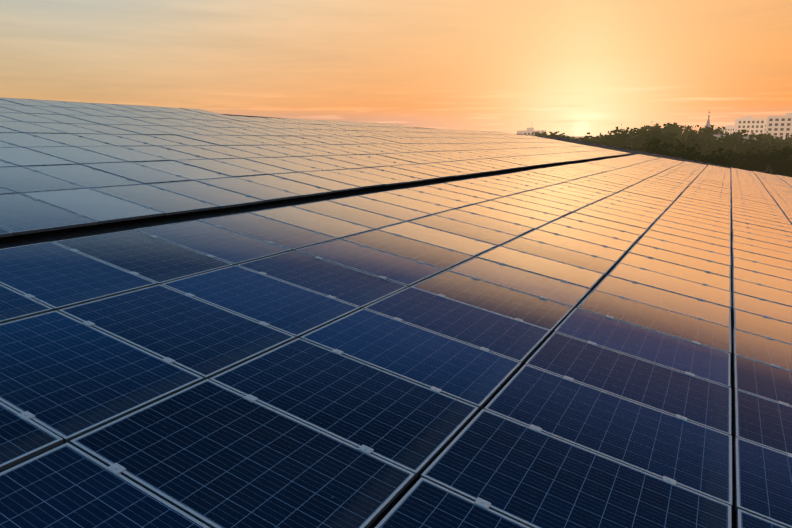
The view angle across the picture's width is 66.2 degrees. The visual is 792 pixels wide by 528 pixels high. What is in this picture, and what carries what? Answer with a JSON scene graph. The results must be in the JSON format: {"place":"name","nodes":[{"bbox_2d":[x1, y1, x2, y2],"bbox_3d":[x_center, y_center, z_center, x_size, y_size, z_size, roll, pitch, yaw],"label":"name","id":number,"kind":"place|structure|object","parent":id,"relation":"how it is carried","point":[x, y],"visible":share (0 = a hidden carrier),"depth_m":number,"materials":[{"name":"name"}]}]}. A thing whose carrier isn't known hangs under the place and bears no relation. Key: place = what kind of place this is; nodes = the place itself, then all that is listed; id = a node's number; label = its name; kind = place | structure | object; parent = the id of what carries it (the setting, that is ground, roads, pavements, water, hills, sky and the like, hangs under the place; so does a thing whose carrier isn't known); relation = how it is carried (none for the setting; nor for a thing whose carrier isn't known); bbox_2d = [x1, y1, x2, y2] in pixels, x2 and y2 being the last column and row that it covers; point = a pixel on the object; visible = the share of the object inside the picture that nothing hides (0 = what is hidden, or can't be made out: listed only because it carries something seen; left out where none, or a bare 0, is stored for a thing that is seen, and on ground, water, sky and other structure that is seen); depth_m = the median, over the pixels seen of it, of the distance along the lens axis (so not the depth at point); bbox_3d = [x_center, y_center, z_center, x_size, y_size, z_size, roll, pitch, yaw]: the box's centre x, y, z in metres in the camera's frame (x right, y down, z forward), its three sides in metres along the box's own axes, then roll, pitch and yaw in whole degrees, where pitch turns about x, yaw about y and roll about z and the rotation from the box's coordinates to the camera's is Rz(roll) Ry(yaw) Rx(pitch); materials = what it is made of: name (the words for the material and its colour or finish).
{"place":"outdoors","nodes":[
{"label":"outdoors","id":0,"kind":"place"},
{"bbox_2d":[0,114,773,527],"bbox_3d":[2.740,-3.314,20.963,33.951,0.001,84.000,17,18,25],"label":"warehouse roof","id":1,"kind":"structure","parent":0,"point":[78,232],"depth_m":8.59,"materials":[{"name":"black metal"}]},
{"bbox_2d":[0,0,791,136],"label":"sky","id":2,"kind":"structure","parent":0,"point":[569,67],"materials":[{"name":"orange"}]},
{"bbox_2d":[517,128,544,134],"bbox_3d":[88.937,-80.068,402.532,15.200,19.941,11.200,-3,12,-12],"label":"building","id":3,"kind":"structure","parent":0,"point":[530,131],"depth_m":396.02,"materials":[{"name":"grey paint"}]},
{"bbox_2d":[715,125,733,134],"bbox_3d":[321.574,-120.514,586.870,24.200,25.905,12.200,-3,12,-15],"label":"building","id":4,"kind":"structure","parent":0,"point":[729,129],"depth_m":578.61,"materials":[{"name":"grey paint"}]},
{"bbox_2d":[734,116,764,134],"bbox_3d":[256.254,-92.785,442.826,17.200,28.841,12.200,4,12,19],"label":"building","id":5,"kind":"structure","parent":0,"point":[751,125],"depth_m":436.14,"materials":[{"name":"white paint"}]},
{"bbox_2d":[765,113,791,138],"bbox_3d":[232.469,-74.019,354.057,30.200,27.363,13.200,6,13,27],"label":"building","id":6,"kind":"structure","parent":0,"point":[778,126],"depth_m":351.29,"materials":[{"name":"white paint"}]},
{"label":"ground","id":7,"kind":"structure","parent":0,"visible":0},
{"bbox_2d":[535,130,546,135],"bbox_3d":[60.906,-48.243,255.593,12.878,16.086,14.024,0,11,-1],"label":"tree","id":8,"kind":"object","parent":7,"relation":"on","point":[542,134],"visible":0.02,"depth_m":252.73,"materials":[{"name":"green plant"}]},
{"bbox_2d":[547,131,565,137],"bbox_3d":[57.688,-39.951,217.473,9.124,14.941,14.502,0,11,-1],"label":"tree","id":9,"kind":"object","parent":7,"relation":"on","point":[560,135],"visible":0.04,"depth_m":216.66,"materials":[{"name":"green plant"}]},
{"bbox_2d":[556,132,589,141],"bbox_3d":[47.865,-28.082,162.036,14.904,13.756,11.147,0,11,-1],"label":"tree","id":10,"kind":"object","parent":7,"relation":"on","point":[582,138],"depth_m":162.23,"materials":[{"name":"green plant"}]},
{"bbox_2d":[578,135,595,141],"bbox_3d":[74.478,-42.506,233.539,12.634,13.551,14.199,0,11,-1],"label":"tree","id":11,"kind":"object","parent":7,"relation":"on","point":[592,139],"visible":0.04,"depth_m":232.15,"materials":[{"name":"green plant"}]},
{"bbox_2d":[591,141,610,145],"bbox_3d":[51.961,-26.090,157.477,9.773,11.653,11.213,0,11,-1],"label":"tree","id":12,"kind":"object","parent":7,"relation":"on","point":[604,143],"visible":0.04,"depth_m":155.86,"materials":[{"name":"green plant"}]},
{"bbox_2d":[596,131,617,141],"bbox_3d":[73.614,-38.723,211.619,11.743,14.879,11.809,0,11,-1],"label":"tree","id":13,"kind":"object","parent":7,"relation":"on","point":[601,138],"visible":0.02,"depth_m":210.43,"materials":[{"name":"green plant"}]},
{"bbox_2d":[596,136,622,145],"bbox_3d":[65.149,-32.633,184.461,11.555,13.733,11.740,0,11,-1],"label":"tree","id":14,"kind":"object","parent":7,"relation":"on","point":[609,140],"visible":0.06,"depth_m":182.37,"materials":[{"name":"green plant"}]},
{"bbox_2d":[610,125,636,138],"bbox_3d":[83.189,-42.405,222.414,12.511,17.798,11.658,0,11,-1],"label":"tree","id":15,"kind":"object","parent":7,"relation":"on","point":[618,130],"visible":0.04,"depth_m":220.55,"materials":[{"name":"green plant"}]},
{"bbox_2d":[600,130,649,150],"bbox_3d":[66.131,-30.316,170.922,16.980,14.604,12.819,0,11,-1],"label":"tree","id":16,"kind":"object","parent":7,"relation":"on","point":[637,142],"visible":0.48,"depth_m":168.98,"materials":[{"name":"green plant"}]},
{"bbox_2d":[628,128,643,138],"bbox_3d":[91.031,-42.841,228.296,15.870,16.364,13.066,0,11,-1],"label":"tree","id":17,"kind":"object","parent":7,"relation":"on","point":[632,130],"visible":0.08,"depth_m":226.12,"materials":[{"name":"green plant"}]},
{"bbox_2d":[628,144,652,152],"bbox_3d":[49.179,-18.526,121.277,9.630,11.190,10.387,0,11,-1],"label":"tree","id":18,"kind":"object","parent":7,"relation":"on","point":[642,151],"depth_m":119.11,"materials":[{"name":"green plant"}]},
{"bbox_2d":[627,129,677,144],"bbox_3d":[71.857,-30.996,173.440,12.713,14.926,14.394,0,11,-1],"label":"tree","id":19,"kind":"object","parent":7,"relation":"on","point":[653,132],"visible":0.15,"depth_m":169.68,"materials":[{"name":"green plant"}]},
{"bbox_2d":[641,121,682,141],"bbox_3d":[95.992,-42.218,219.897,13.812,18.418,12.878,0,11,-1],"label":"tree","id":20,"kind":"object","parent":7,"relation":"on","point":[669,127],"visible":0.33,"depth_m":216.81,"materials":[{"name":"green plant"}]},
{"bbox_2d":[638,134,704,159],"bbox_3d":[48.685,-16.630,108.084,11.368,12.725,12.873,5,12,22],"label":"tree","id":21,"kind":"object","parent":7,"relation":"on","point":[656,149],"visible":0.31,"depth_m":107.87,"materials":[{"name":"green plant"}]},
{"bbox_2d":[649,130,693,151],"bbox_3d":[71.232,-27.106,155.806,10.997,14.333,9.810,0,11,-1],"label":"tree","id":22,"kind":"object","parent":7,"relation":"on","point":[670,139],"visible":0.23,"depth_m":154.58,"materials":[{"name":"green plant"}]},
{"bbox_2d":[675,125,697,140],"bbox_3d":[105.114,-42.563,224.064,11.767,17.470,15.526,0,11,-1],"label":"tree","id":23,"kind":"object","parent":7,"relation":"on","point":[687,131],"visible":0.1,"depth_m":220.26,"materials":[{"name":"green plant"}]},
{"bbox_2d":[682,131,715,160],"bbox_3d":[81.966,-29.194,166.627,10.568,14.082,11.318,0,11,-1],"label":"tree","id":24,"kind":"object","parent":7,"relation":"on","point":[701,142],"visible":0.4,"depth_m":164.99,"materials":[{"name":"green plant"}]},
{"bbox_2d":[693,125,717,141],"bbox_3d":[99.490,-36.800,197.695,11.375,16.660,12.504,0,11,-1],"label":"tree","id":25,"kind":"object","parent":7,"relation":"on","point":[707,132],"visible":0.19,"depth_m":195.86,"materials":[{"name":"green plant"}]},
{"bbox_2d":[679,148,733,166],"bbox_3d":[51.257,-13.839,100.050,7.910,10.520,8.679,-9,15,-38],"label":"tree","id":26,"kind":"object","parent":7,"relation":"on","point":[720,159],"visible":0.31,"depth_m":98.33,"materials":[{"name":"green plant"}]},
{"bbox_2d":[704,133,734,157],"bbox_3d":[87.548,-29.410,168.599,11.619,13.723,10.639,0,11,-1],"label":"tree","id":27,"kind":"object","parent":7,"relation":"on","point":[717,144],"visible":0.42,"depth_m":165.18,"materials":[{"name":"green plant"}]},
{"bbox_2d":[713,125,725,134],"bbox_3d":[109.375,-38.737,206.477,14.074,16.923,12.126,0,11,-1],"label":"tree","id":28,"kind":"object","parent":7,"relation":"on","point":[718,130],"visible":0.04,"depth_m":205.90,"materials":[{"name":"green plant"}]},
{"bbox_2d":[705,110,755,141],"bbox_3d":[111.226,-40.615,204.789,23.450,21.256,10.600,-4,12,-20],"label":"church","id":29,"kind":"structure","parent":7,"relation":"on","point":[708,123],"depth_m":200.60,"materials":[{"name":"white paint"}]},
{"bbox_2d":[708,149,755,170],"bbox_3d":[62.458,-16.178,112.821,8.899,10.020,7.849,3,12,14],"label":"tree","id":30,"kind":"object","parent":7,"relation":"on","point":[735,163],"visible":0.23,"depth_m":110.68,"materials":[{"name":"green plant"}]},
{"bbox_2d":[721,136,743,155],"bbox_3d":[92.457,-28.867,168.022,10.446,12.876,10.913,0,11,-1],"label":"tree","id":31,"kind":"object","parent":7,"relation":"on","point":[734,141],"visible":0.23,"depth_m":165.10,"materials":[{"name":"green plant"}]},
{"bbox_2d":[720,129,761,143],"bbox_3d":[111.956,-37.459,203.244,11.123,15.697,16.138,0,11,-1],"label":"tree","id":32,"kind":"object","parent":7,"relation":"on","point":[738,134],"visible":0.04,"depth_m":197.87,"materials":[{"name":"green plant"}]},
{"bbox_2d":[730,134,772,160],"bbox_3d":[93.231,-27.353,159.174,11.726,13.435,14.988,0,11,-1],"label":"tree","id":33,"kind":"object","parent":7,"relation":"on","point":[749,145],"visible":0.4,"depth_m":156.43,"materials":[{"name":"green plant"}]},
{"bbox_2d":[748,133,768,144],"bbox_3d":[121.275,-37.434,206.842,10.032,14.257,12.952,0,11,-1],"label":"tree","id":34,"kind":"object","parent":7,"relation":"on","point":[755,136],"visible":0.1,"depth_m":204.90,"materials":[{"name":"green plant"}]},
{"bbox_2d":[731,146,791,175],"bbox_3d":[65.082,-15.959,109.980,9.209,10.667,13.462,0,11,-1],"label":"tree","id":35,"kind":"object","parent":7,"relation":"on","point":[761,161],"visible":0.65,"depth_m":108.00,"materials":[{"name":"green plant"}]},
{"bbox_2d":[762,131,779,172],"bbox_3d":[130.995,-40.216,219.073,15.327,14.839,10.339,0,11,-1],"label":"tree","id":36,"kind":"object","parent":7,"relation":"on","point":[769,136],"visible":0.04,"depth_m":214.96,"materials":[{"name":"green plant"}]},
{"bbox_2d":[764,154,791,176],"bbox_3d":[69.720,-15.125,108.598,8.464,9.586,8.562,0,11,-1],"label":"tree","id":37,"kind":"object","parent":7,"relation":"on","point":[779,171],"visible":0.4,"depth_m":106.13,"materials":[{"name":"green plant"}]},
{"bbox_2d":[766,135,791,146],"bbox_3d":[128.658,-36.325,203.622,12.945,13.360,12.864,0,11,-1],"label":"tree","id":38,"kind":"object","parent":7,"relation":"on","point":[786,139],"visible":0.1,"depth_m":203.42,"materials":[{"name":"green plant"}]},
{"bbox_2d":[769,139,789,171],"bbox_3d":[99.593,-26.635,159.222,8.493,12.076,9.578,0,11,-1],"label":"tree","id":39,"kind":"object","parent":7,"relation":"on","point":[779,145],"visible":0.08,"depth_m":157.19,"materials":[{"name":"green plant"}]},
{"bbox_3d":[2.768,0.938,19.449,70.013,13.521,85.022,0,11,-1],"label":"warehouse","id":40,"kind":"object","parent":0,"visible":0},
{"bbox_2d":[0,98,791,527],"bbox_3d":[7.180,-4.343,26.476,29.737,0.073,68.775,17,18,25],"label":"solar panels","id":41,"kind":"object","parent":40,"relation":"on","point":[190,436],"visible":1,"depth_m":5.45,"materials":[{"name":"blue glass"}]},
{"bbox_2d":[0,100,791,509],"bbox_3d":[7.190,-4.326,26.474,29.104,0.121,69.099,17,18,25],"label":"panel clamps","id":42,"kind":"object","parent":40,"relation":"on","point":[118,468],"visible":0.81,"depth_m":6.59,"materials":[{"name":"metal"}]}
]}

